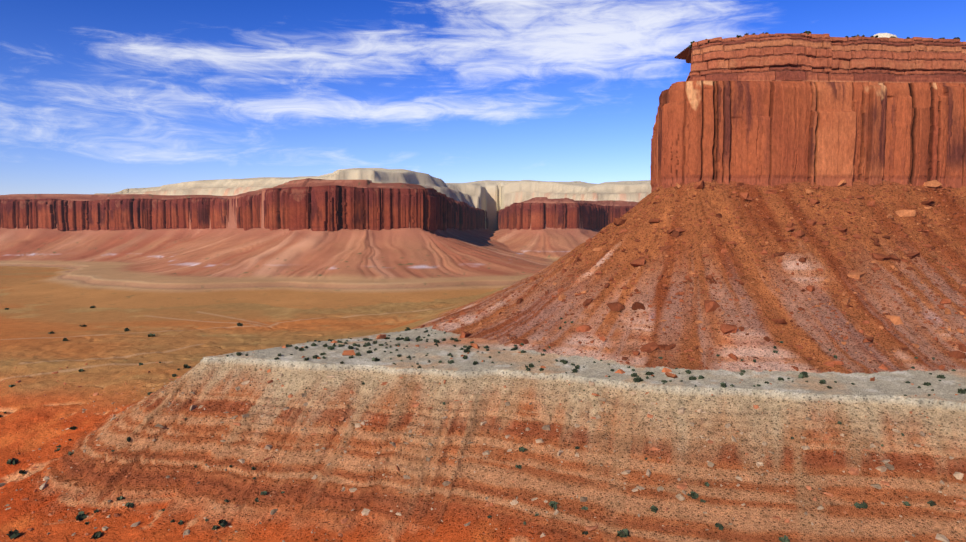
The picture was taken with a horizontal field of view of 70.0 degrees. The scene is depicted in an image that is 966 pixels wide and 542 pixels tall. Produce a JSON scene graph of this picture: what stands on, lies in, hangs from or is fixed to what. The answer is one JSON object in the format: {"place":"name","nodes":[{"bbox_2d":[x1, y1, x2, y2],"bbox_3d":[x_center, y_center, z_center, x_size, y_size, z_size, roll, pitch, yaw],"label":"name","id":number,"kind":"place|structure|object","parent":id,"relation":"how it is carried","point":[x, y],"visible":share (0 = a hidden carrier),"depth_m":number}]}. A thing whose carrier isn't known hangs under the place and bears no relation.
{"place":"outdoors","nodes":[
{"label":"outdoors","id":0,"kind":"place"},
{"bbox_2d":[0,185,633,230],"bbox_3d":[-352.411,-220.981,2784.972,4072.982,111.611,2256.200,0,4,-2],"label":"distant cliffs","id":1,"kind":"structure","parent":0,"point":[327,208],"depth_m":2307.91},
{"bbox_2d":[0,168,965,541],"bbox_3d":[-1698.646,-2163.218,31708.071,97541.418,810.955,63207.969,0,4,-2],"label":"desert ground","id":2,"kind":"structure","parent":0,"point":[192,298],"depth_m":503.50},
{"bbox_2d":[0,180,965,541],"bbox_3d":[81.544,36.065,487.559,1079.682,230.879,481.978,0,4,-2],"label":"rocks","id":3,"kind":"object","parent":2,"relation":"on","point":[712,304],"visible":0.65,"depth_m":561.98},
{"bbox_2d":[0,31,965,541],"bbox_3d":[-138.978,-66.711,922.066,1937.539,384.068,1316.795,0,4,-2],"label":"shrubs","id":4,"kind":"object","parent":2,"relation":"on","point":[522,449],"depth_m":471.70},
{"bbox_2d":[0,0,965,194],"label":"sky","id":5,"kind":"structure","parent":0,"point":[97,96]},
{"bbox_2d":[650,33,965,191],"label":"butte","id":6,"kind":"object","parent":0,"point":[768,109],"depth_m":695.36},
{"bbox_2d":[873,33,897,37],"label":"navajo dome cap","id":7,"kind":"object","parent":6,"relation":"on","point":[888,35],"visible":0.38,"depth_m":720.93}
]}

